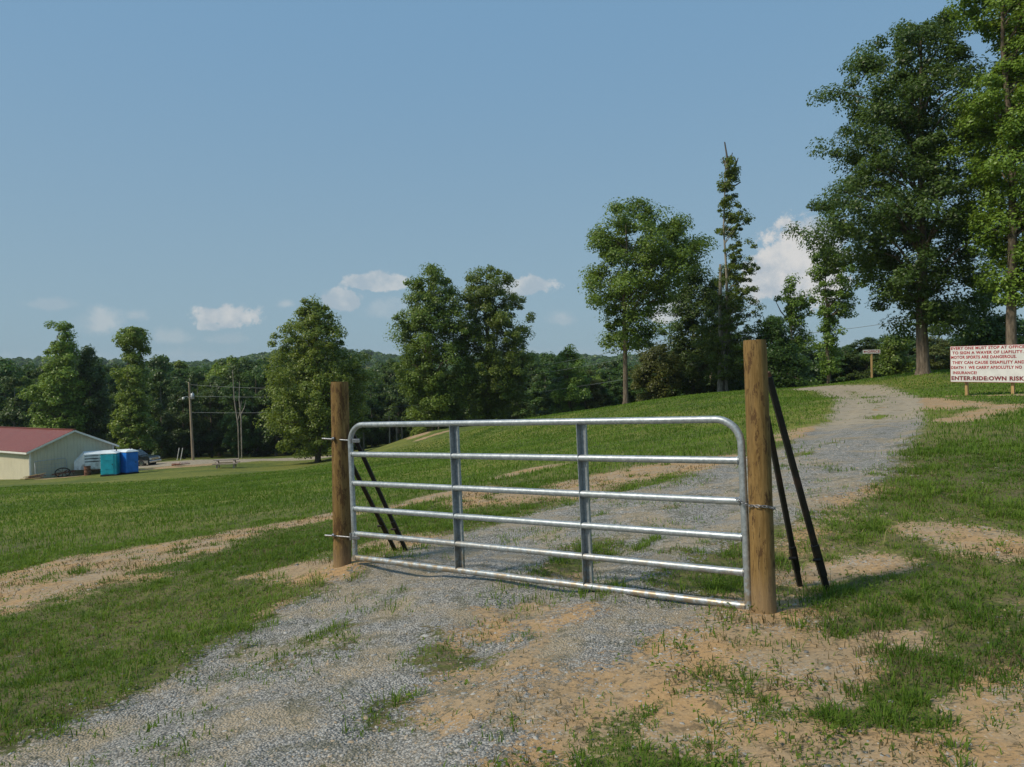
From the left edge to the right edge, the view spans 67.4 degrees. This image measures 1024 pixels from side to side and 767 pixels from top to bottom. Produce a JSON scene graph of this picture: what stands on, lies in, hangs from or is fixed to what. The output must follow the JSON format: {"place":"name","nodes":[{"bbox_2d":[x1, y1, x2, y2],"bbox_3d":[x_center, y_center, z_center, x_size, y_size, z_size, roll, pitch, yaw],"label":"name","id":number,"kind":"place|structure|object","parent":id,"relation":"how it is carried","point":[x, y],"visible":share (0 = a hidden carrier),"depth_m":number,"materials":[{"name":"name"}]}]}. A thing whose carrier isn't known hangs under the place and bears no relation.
{"place":"outdoors","nodes":[
{"label":"outdoors","id":0,"kind":"place"},
{"bbox_2d":[0,365,1023,766],"bbox_3d":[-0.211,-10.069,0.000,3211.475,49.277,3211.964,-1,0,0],"label":"ground","id":1,"kind":"structure","parent":0,"point":[848,423],"depth_m":5.14,"materials":[{"name":"grey gravel"}]},
{"bbox_2d":[0,362,25,410],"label":"forest tree","id":2,"kind":"object","parent":1,"relation":"on","point":[7,369],"visible":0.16,"depth_m":110.75,"materials":[{"name":"green plant"}]},
{"bbox_2d":[0,357,25,394],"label":"forest tree","id":3,"kind":"object","parent":1,"relation":"on","point":[2,361],"visible":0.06,"depth_m":120.86,"materials":[{"name":"green plant"}]},
{"bbox_2d":[2,362,38,387],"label":"forest tree","id":4,"kind":"object","parent":1,"relation":"on","point":[28,372],"visible":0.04,"depth_m":125.56,"materials":[{"name":"green plant"}]},
{"bbox_2d":[6,376,37,423],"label":"forest tree","id":5,"kind":"object","parent":1,"relation":"on","point":[27,380],"visible":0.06,"depth_m":114.65,"materials":[{"name":"green plant"}]},
{"bbox_2d":[0,375,46,427],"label":"forest tree","id":6,"kind":"object","parent":1,"relation":"on","point":[13,411],"visible":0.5,"depth_m":102.60,"materials":[{"name":"green plant"}]},
{"bbox_2d":[22,364,54,426],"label":"forest tree","id":7,"kind":"object","parent":1,"relation":"on","point":[36,373],"visible":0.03,"depth_m":110.27,"materials":[{"name":"green plant"}]},
{"bbox_2d":[18,320,95,432],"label":"broadleaf tree","id":8,"kind":"object","parent":1,"relation":"on","point":[49,393],"visible":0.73,"depth_m":94.81,"materials":[{"name":"green plant"}]},
{"bbox_2d":[0,426,118,478],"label":"metal barn","id":9,"kind":"structure","parent":1,"relation":"on","point":[22,449],"depth_m":73.71,"materials":[{"name":"beige metal"}]},
{"bbox_2d":[61,343,115,440],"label":"broadleaf tree","id":10,"kind":"object","parent":1,"relation":"on","point":[96,395],"visible":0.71,"depth_m":98.19,"materials":[{"name":"green plant"}]},
{"bbox_2d":[68,449,123,470],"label":"livestock trailer","id":11,"kind":"object","parent":1,"relation":"on","point":[92,459],"visible":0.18,"depth_m":74.03,"materials":[{"name":"white metal"}]},
{"bbox_2d":[76,372,117,441],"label":"forest tree","id":12,"kind":"object","parent":1,"relation":"on","point":[110,380],"visible":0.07,"depth_m":111.53,"materials":[{"name":"green plant"}]},
{"bbox_2d":[100,448,120,476],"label":"portable toilet","id":13,"kind":"object","parent":1,"relation":"on","point":[110,463],"visible":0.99,"depth_m":70.85,"materials":[{"name":"plastic"}]},
{"bbox_2d":[103,454,113,473],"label":"door","id":14,"kind":"structure","parent":13,"relation":"in","point":[108,460],"depth_m":70.80,"materials":[{"name":"teal plastic"}]},
{"bbox_2d":[93,384,139,449],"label":"forest tree","id":15,"kind":"object","parent":1,"relation":"on","point":[115,406],"visible":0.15,"depth_m":110.53,"materials":[{"name":"green plant"}]},
{"bbox_2d":[105,362,132,416],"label":"forest tree","id":16,"kind":"object","parent":1,"relation":"on","point":[118,367],"visible":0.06,"depth_m":120.90,"materials":[{"name":"green plant"}]},
{"bbox_2d":[120,447,138,473],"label":"portable toilet","id":17,"kind":"object","parent":1,"relation":"on","point":[129,460],"visible":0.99,"depth_m":72.06,"materials":[{"name":"plastic"}]},
{"bbox_2d":[128,452,136,471],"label":"door","id":18,"kind":"structure","parent":17,"relation":"in","point":[132,457],"depth_m":72.13,"materials":[{"name":"blue plastic"}]},
{"bbox_2d":[107,326,160,449],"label":"broadleaf tree","id":19,"kind":"object","parent":1,"relation":"on","point":[129,413],"visible":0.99,"depth_m":93.99,"materials":[{"name":"green plant"}]},
{"bbox_2d":[115,365,169,453],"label":"forest tree","id":20,"kind":"object","parent":1,"relation":"on","point":[147,392],"visible":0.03,"depth_m":112.48,"materials":[{"name":"green plant"}]},
{"bbox_2d":[134,449,161,465],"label":"parked suv","id":21,"kind":"object","parent":1,"relation":"on","point":[144,458],"visible":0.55,"depth_m":83.56,"materials":[{"name":"paint"}]},
{"bbox_2d":[144,354,170,456],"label":"forest tree","id":22,"kind":"object","parent":1,"relation":"on","point":[154,362],"visible":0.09,"depth_m":123.34,"materials":[{"name":"green plant"}]},
{"bbox_2d":[140,369,181,458],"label":"forest tree","id":23,"kind":"object","parent":1,"relation":"on","point":[160,378],"visible":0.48,"depth_m":110.04,"materials":[{"name":"green plant"}]},
{"bbox_2d":[145,354,178,389],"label":"forest tree","id":24,"kind":"object","parent":1,"relation":"on","point":[152,369],"visible":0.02,"depth_m":136.36,"materials":[{"name":"green plant"}]},
{"bbox_2d":[153,379,194,457],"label":"forest tree","id":25,"kind":"object","parent":1,"relation":"on","point":[183,385],"visible":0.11,"depth_m":113.67,"materials":[{"name":"green plant"}]},
{"bbox_2d":[167,360,189,378],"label":"forest tree","id":26,"kind":"object","parent":1,"relation":"on","point":[177,364],"visible":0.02,"depth_m":140.72,"materials":[{"name":"green plant"}]},
{"bbox_2d":[156,368,202,455],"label":"forest tree","id":27,"kind":"object","parent":1,"relation":"on","point":[180,372],"visible":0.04,"depth_m":120.90,"materials":[{"name":"green plant"}]},
{"bbox_2d":[153,390,206,458],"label":"forest tree","id":28,"kind":"object","parent":1,"relation":"on","point":[178,437],"visible":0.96,"depth_m":101.70,"materials":[{"name":"green plant"}]},
{"bbox_2d":[182,382,194,459],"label":"utility pole","id":29,"kind":"object","parent":1,"relation":"on","point":[191,396],"visible":0.93,"depth_m":89.89,"materials":[{"name":"brown wood"}]},
{"bbox_2d":[181,366,208,455],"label":"forest tree","id":30,"kind":"object","parent":1,"relation":"on","point":[194,368],"visible":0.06,"depth_m":122.15,"materials":[{"name":"green plant"}]},
{"bbox_2d":[174,369,220,456],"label":"forest tree","id":31,"kind":"object","parent":1,"relation":"on","point":[196,375],"visible":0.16,"depth_m":113.79,"materials":[{"name":"green plant"}]},
{"bbox_2d":[188,389,230,457],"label":"forest tree","id":32,"kind":"object","parent":1,"relation":"on","point":[210,443],"visible":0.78,"depth_m":105.69,"materials":[{"name":"green plant"}]},
{"bbox_2d":[198,362,225,447],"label":"forest tree","id":33,"kind":"object","parent":1,"relation":"on","point":[216,366],"visible":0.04,"depth_m":121.88,"materials":[{"name":"green plant"}]},
{"bbox_2d":[192,374,238,456],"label":"forest tree","id":34,"kind":"object","parent":1,"relation":"on","point":[213,381],"visible":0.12,"depth_m":109.91,"materials":[{"name":"green plant"}]},
{"bbox_2d":[209,355,240,454],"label":"forest tree","id":35,"kind":"object","parent":1,"relation":"on","point":[231,359],"visible":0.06,"depth_m":121.94,"materials":[{"name":"green plant"}]},
{"bbox_2d":[212,458,239,468],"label":"picnic table","id":36,"kind":"object","parent":1,"relation":"on","point":[233,462],"visible":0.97,"depth_m":74.68,"materials":[{"name":"grey wood"}]},
{"bbox_2d":[208,362,261,455],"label":"forest tree","id":37,"kind":"object","parent":1,"relation":"on","point":[238,368],"visible":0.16,"depth_m":109.02,"materials":[{"name":"green plant"}]},
{"bbox_2d":[217,381,264,457],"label":"forest tree","id":38,"kind":"object","parent":1,"relation":"on","point":[230,412],"visible":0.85,"depth_m":100.54,"materials":[{"name":"green plant"}]},
{"bbox_2d":[230,358,261,453],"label":"forest tree","id":39,"kind":"object","parent":1,"relation":"on","point":[249,364],"visible":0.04,"depth_m":123.44,"materials":[{"name":"green plant"}]},
{"bbox_2d":[232,367,277,456],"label":"forest tree","id":40,"kind":"object","parent":1,"relation":"on","point":[252,385],"visible":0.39,"depth_m":103.60,"materials":[{"name":"green plant"}]},
{"bbox_2d":[238,365,274,454],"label":"forest tree","id":41,"kind":"object","parent":1,"relation":"on","point":[263,370],"visible":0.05,"depth_m":112.41,"materials":[{"name":"green plant"}]},
{"bbox_2d":[238,371,298,455],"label":"forest tree","id":42,"kind":"object","parent":1,"relation":"on","point":[266,438],"visible":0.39,"depth_m":101.57,"materials":[{"name":"green plant"}]},
{"bbox_2d":[252,295,374,462],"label":"broadleaf tree","id":43,"kind":"object","parent":1,"relation":"on","point":[309,427],"visible":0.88,"depth_m":78.38,"materials":[{"name":"green plant"}]},
{"bbox_2d":[331,382,351,567],"bbox_3d":[-1.647,1.097,7.416,0.185,2.229,0.195,-1,0,0],"label":"gate post","id":44,"kind":"object","parent":1,"relation":"on","point":[341,512],"visible":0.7,"depth_m":7.34,"materials":[{"name":"brown wood"}]},
{"bbox_2d":[322,416,751,609],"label":"farm gate","id":45,"kind":"structure","parent":44,"relation":"attached to","point":[584,494],"depth_m":5.91,"materials":[{"name":"metal"}]},
{"bbox_2d":[329,391,371,448],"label":"forest tree","id":46,"kind":"object","parent":1,"relation":"on","point":[361,443],"visible":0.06,"depth_m":101.34,"materials":[{"name":"green plant"}]},
{"bbox_2d":[354,465,396,550],"bbox_3d":[-1.432,1.259,7.890,0.066,1.190,0.848,-1,0,27],"label":"steel bar","id":47,"kind":"object","parent":1,"relation":"on","point":[382,525],"visible":0.55,"depth_m":7.92,"materials":[{"name":"black paint"}]},
{"bbox_2d":[357,382,397,446],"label":"forest tree","id":48,"kind":"object","parent":1,"relation":"on","point":[374,437],"visible":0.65,"depth_m":105.59,"materials":[{"name":"green plant"}]},
{"bbox_2d":[361,377,395,444],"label":"forest tree","id":49,"kind":"object","parent":1,"relation":"on","point":[379,397],"visible":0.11,"depth_m":111.55,"materials":[{"name":"green plant"}]},
{"bbox_2d":[353,434,407,550],"bbox_3d":[-1.328,1.142,7.796,0.060,1.355,0.761,-1,0,37],"label":"steel bar","id":50,"kind":"object","parent":1,"relation":"on","point":[395,528],"visible":0.59,"depth_m":7.78,"materials":[{"name":"black paint"}]},
{"bbox_2d":[369,361,394,441],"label":"forest tree","id":51,"kind":"object","parent":1,"relation":"on","point":[378,368],"visible":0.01,"depth_m":136.47,"materials":[{"name":"green plant"}]},
{"bbox_2d":[371,358,400,441],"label":"forest tree","id":52,"kind":"object","parent":1,"relation":"on","point":[389,362],"visible":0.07,"depth_m":123.57,"materials":[{"name":"green plant"}]},
{"bbox_2d":[373,367,404,443],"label":"forest tree","id":53,"kind":"object","parent":1,"relation":"on","point":[392,374],"visible":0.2,"depth_m":113.09,"materials":[{"name":"green plant"}]},
{"bbox_2d":[371,381,414,442],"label":"forest tree","id":54,"kind":"object","parent":1,"relation":"on","point":[393,408],"visible":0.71,"depth_m":105.72,"materials":[{"name":"green plant"}]},
{"bbox_2d":[385,383,419,437],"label":"forest tree","id":55,"kind":"object","parent":1,"relation":"on","point":[396,392],"visible":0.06,"depth_m":109.46,"materials":[{"name":"green plant"}]},
{"bbox_2d":[410,420,426,435],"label":"bush","id":56,"kind":"object","parent":1,"relation":"on","point":[416,431],"visible":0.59,"depth_m":71.28,"materials":[{"name":"green plant"}]},
{"bbox_2d":[400,396,437,436],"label":"forest tree","id":57,"kind":"object","parent":1,"relation":"on","point":[408,429],"visible":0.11,"depth_m":104.13,"materials":[{"name":"green plant"}]},
{"bbox_2d":[383,261,475,431],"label":"broadleaf tree","id":58,"kind":"object","parent":1,"relation":"on","point":[431,381],"visible":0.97,"depth_m":76.78,"materials":[{"name":"green plant"}]},
{"bbox_2d":[6,340,954,388],"bbox_3d":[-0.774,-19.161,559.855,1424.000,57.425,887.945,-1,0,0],"label":"distant forest","id":59,"kind":"object","parent":1,"relation":"on","point":[378,356],"visible":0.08,"depth_m":683.18,"materials":[{"name":"green plant"}]},
{"bbox_2d":[448,264,539,419],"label":"broadleaf tree","id":60,"kind":"object","parent":1,"relation":"on","point":[495,398],"visible":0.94,"depth_m":78.50,"materials":[{"name":"green plant"}]},
{"bbox_2d":[0,437,1022,766],"bbox_3d":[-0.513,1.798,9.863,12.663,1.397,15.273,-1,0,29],"label":"gravel stones","id":61,"kind":"object","parent":1,"relation":"on","point":[444,743],"visible":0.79,"depth_m":4.59,"materials":[{"name":"grey gravel"}]},
{"bbox_2d":[0,368,1023,566],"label":"grass","id":62,"kind":"structure","parent":1,"relation":"on","point":[272,477],"depth_m":24.07,"materials":[{"name":"green plant"}]},
{"bbox_2d":[0,449,1023,766],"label":"weeds","id":63,"kind":"object","parent":1,"relation":"on","point":[836,721],"visible":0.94,"depth_m":4.89,"materials":[{"name":"green plant"}]},
{"bbox_2d":[495,370,531,419],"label":"forest tree","id":64,"kind":"object","parent":1,"relation":"on","point":[516,415],"visible":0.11,"depth_m":103.26,"materials":[{"name":"green plant"}]},
{"bbox_2d":[512,373,544,415],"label":"forest tree","id":65,"kind":"object","parent":1,"relation":"on","point":[535,378],"visible":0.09,"depth_m":102.72,"materials":[{"name":"green plant"}]},
{"bbox_2d":[520,361,547,416],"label":"forest tree","id":66,"kind":"object","parent":1,"relation":"on","point":[531,370],"visible":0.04,"depth_m":113.36,"materials":[{"name":"green plant"}]},
{"bbox_2d":[516,368,560,416],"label":"forest tree","id":67,"kind":"object","parent":1,"relation":"on","point":[537,389],"visible":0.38,"depth_m":89.11,"materials":[{"name":"green plant"}]},
{"bbox_2d":[518,359,560,416],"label":"forest tree","id":68,"kind":"object","parent":1,"relation":"on","point":[545,363],"visible":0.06,"depth_m":103.28,"materials":[{"name":"green plant"}]},
{"bbox_2d":[527,375,590,415],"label":"forest tree","id":69,"kind":"object","parent":1,"relation":"on","point":[546,400],"visible":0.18,"depth_m":85.80,"materials":[{"name":"green plant"}]},
{"bbox_2d":[546,344,592,413],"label":"broadleaf tree","id":70,"kind":"object","parent":1,"relation":"on","point":[568,398],"visible":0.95,"depth_m":81.23,"materials":[{"name":"green plant"}]},
{"bbox_2d":[566,370,607,410],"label":"forest tree","id":71,"kind":"object","parent":1,"relation":"on","point":[597,396],"visible":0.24,"depth_m":86.20,"materials":[{"name":"green plant"}]},
{"bbox_2d":[597,359,616,370],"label":"forest tree","id":72,"kind":"object","parent":1,"relation":"on","point":[603,365],"visible":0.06,"depth_m":136.57,"materials":[{"name":"green plant"}]},
{"bbox_2d":[597,368,637,406],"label":"forest tree","id":73,"kind":"object","parent":1,"relation":"on","point":[613,387],"visible":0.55,"depth_m":88.34,"materials":[{"name":"green plant"}]},
{"bbox_2d":[608,362,633,397],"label":"forest tree","id":74,"kind":"object","parent":1,"relation":"on","point":[620,366],"visible":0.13,"depth_m":101.47,"materials":[{"name":"green plant"}]},
{"bbox_2d":[618,369,667,404],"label":"forest tree","id":75,"kind":"object","parent":1,"relation":"on","point":[632,398],"visible":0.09,"depth_m":89.36,"materials":[{"name":"green plant"}]},
{"bbox_2d":[577,196,719,403],"bbox_3d":[10.012,-6.098,57.798,10.611,16.117,10.683,-1,0,0],"label":"broadleaf tree","id":76,"kind":"object","parent":1,"relation":"on","point":[672,260],"visible":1,"depth_m":56.87,"materials":[{"name":"green plant"}]},
{"bbox_2d":[628,339,683,401],"bbox_3d":[12.330,-0.778,65.652,4.939,5.818,6.011,-1,0,0],"label":"broadleaf tree","id":77,"kind":"object","parent":1,"relation":"on","point":[655,385],"visible":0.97,"depth_m":64.93,"materials":[{"name":"green plant"}]},
{"bbox_2d":[659,261,744,394],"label":"broadleaf tree","id":78,"kind":"object","parent":1,"relation":"on","point":[692,373],"visible":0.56,"depth_m":66.81,"materials":[{"name":"green plant"}]},
{"bbox_2d":[689,142,783,391],"bbox_3d":[17.858,-9.146,61.462,6.583,20.725,6.614,-1,0,0],"label":"spire topped tree","id":79,"kind":"object","parent":1,"relation":"on","point":[723,364],"visible":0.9,"depth_m":61.69,"materials":[{"name":"green plant"}]},
{"bbox_2d":[743,339,776,613],"bbox_3d":[1.659,0.814,5.111,0.174,2.212,0.205,-1,0,0],"label":"gate post","id":80,"kind":"object","parent":1,"relation":"on","point":[762,558],"visible":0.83,"depth_m":5.06,"materials":[{"name":"brown wood"}]},
{"bbox_2d":[770,419,802,586],"bbox_3d":[1.950,0.876,5.500,0.057,1.379,0.575,-1,0,43],"label":"steel bar","id":81,"kind":"object","parent":1,"relation":"on","point":[793,558],"visible":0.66,"depth_m":5.50,"materials":[{"name":"black paint"}]},
{"bbox_2d":[754,314,831,387],"bbox_3d":[20.987,-2.241,59.563,5.194,6.331,8.737,-1,0,0],"label":"broadleaf tree","id":82,"kind":"object","parent":1,"relation":"on","point":[785,362],"visible":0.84,"depth_m":58.83,"materials":[{"name":"green plant"}]},
{"bbox_2d":[774,273,819,350],"bbox_3d":[23.303,-3.995,62.826,3.447,10.000,3.173,-1,0,-18],"label":"broadleaf tree","id":83,"kind":"object","parent":1,"relation":"on","point":[792,309],"visible":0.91,"depth_m":62.55,"materials":[{"name":"green plant"}]},
{"bbox_2d":[768,371,830,589],"bbox_3d":[2.029,0.733,5.420,0.599,1.646,0.068,-1,0,-27],"label":"steel bar","id":84,"kind":"object","parent":1,"relation":"on","point":[818,560],"visible":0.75,"depth_m":5.40,"materials":[{"name":"black paint"}]},
{"bbox_2d":[779,342,835,383],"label":"forest tree","id":85,"kind":"object","parent":1,"relation":"on","point":[805,352],"visible":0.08,"depth_m":72.44,"materials":[{"name":"green plant"}]},
{"bbox_2d":[801,344,864,383],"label":"forest tree","id":86,"kind":"object","parent":1,"relation":"on","point":[842,371],"visible":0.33,"depth_m":73.20,"materials":[{"name":"green plant"}]},
{"bbox_2d":[805,247,864,383],"bbox_3d":[23.506,-4.896,55.527,3.766,10.761,4.306,-1,0,0],"label":"broadleaf tree","id":87,"kind":"object","parent":1,"relation":"on","point":[830,319],"visible":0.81,"depth_m":55.68,"materials":[{"name":"green plant"}]},
{"bbox_2d":[813,344,862,377],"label":"forest tree","id":88,"kind":"object","parent":1,"relation":"on","point":[845,348],"visible":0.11,"depth_m":75.81,"materials":[{"name":"green plant"}]},
{"bbox_2d":[831,337,884,380],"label":"forest tree","id":89,"kind":"object","parent":1,"relation":"on","point":[853,371],"visible":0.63,"depth_m":72.47,"materials":[{"name":"green plant"}]},
{"bbox_2d":[863,350,879,377],"bbox_3d":[25.307,-1.196,54.030,1.225,2.363,0.160,-1,0,0],"label":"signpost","id":90,"kind":"object","parent":1,"relation":"on","point":[870,352],"visible":0.98,"depth_m":53.99,"materials":[{"name":"brown wood"}]},
{"bbox_2d":[860,334,915,375],"bbox_3d":[31.771,-1.855,64.414,3.230,4.572,6.806,-1,0,0],"label":"broadleaf tree","id":91,"kind":"object","parent":1,"relation":"on","point":[893,360],"visible":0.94,"depth_m":63.52,"materials":[{"name":"green plant"}]},
{"bbox_2d":[869,334,915,375],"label":"forest tree","id":92,"kind":"object","parent":1,"relation":"on","point":[882,339],"visible":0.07,"depth_m":74.62,"materials":[{"name":"green plant"}]},
{"bbox_2d":[782,5,1023,374],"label":"broadleaf tree","id":93,"kind":"object","parent":1,"relation":"on","point":[910,87],"visible":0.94,"depth_m":41.73,"materials":[{"name":"green plant"}]},
{"bbox_2d":[904,336,933,371],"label":"forest tree","id":94,"kind":"object","parent":1,"relation":"on","point":[911,351],"visible":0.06,"depth_m":77.78,"materials":[{"name":"green plant"}]},
{"bbox_2d":[911,336,953,371],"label":"forest tree","id":95,"kind":"object","parent":1,"relation":"on","point":[940,350],"visible":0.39,"depth_m":75.40,"materials":[{"name":"green plant"}]},
{"bbox_2d":[934,0,1023,344],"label":"broadleaf tree","id":96,"kind":"object","parent":1,"relation":"on","point":[1006,28],"visible":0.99,"depth_m":37.96,"materials":[{"name":"green plant"}]},
{"bbox_2d":[946,282,1023,345],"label":"broadleaf tree","id":97,"kind":"object","parent":1,"relation":"on","point":[997,326],"visible":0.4,"depth_m":49.29,"materials":[{"name":"green plant"}]},
{"bbox_2d":[950,344,1023,394],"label":"notice board","id":98,"kind":"object","parent":1,"relation":"on","point":[994,363],"visible":0.99,"depth_m":26.22,"materials":[{"name":"white wood"}]},
{"bbox_2d":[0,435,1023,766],"bbox_3d":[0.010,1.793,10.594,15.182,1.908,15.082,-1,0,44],"label":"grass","id":99,"kind":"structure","parent":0,"point":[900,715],"depth_m":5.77,"materials":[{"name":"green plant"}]},
{"bbox_2d":[0,0,1023,362],"label":"sky","id":100,"kind":"structure","parent":0,"point":[188,173],"materials":[{"name":"blue"}]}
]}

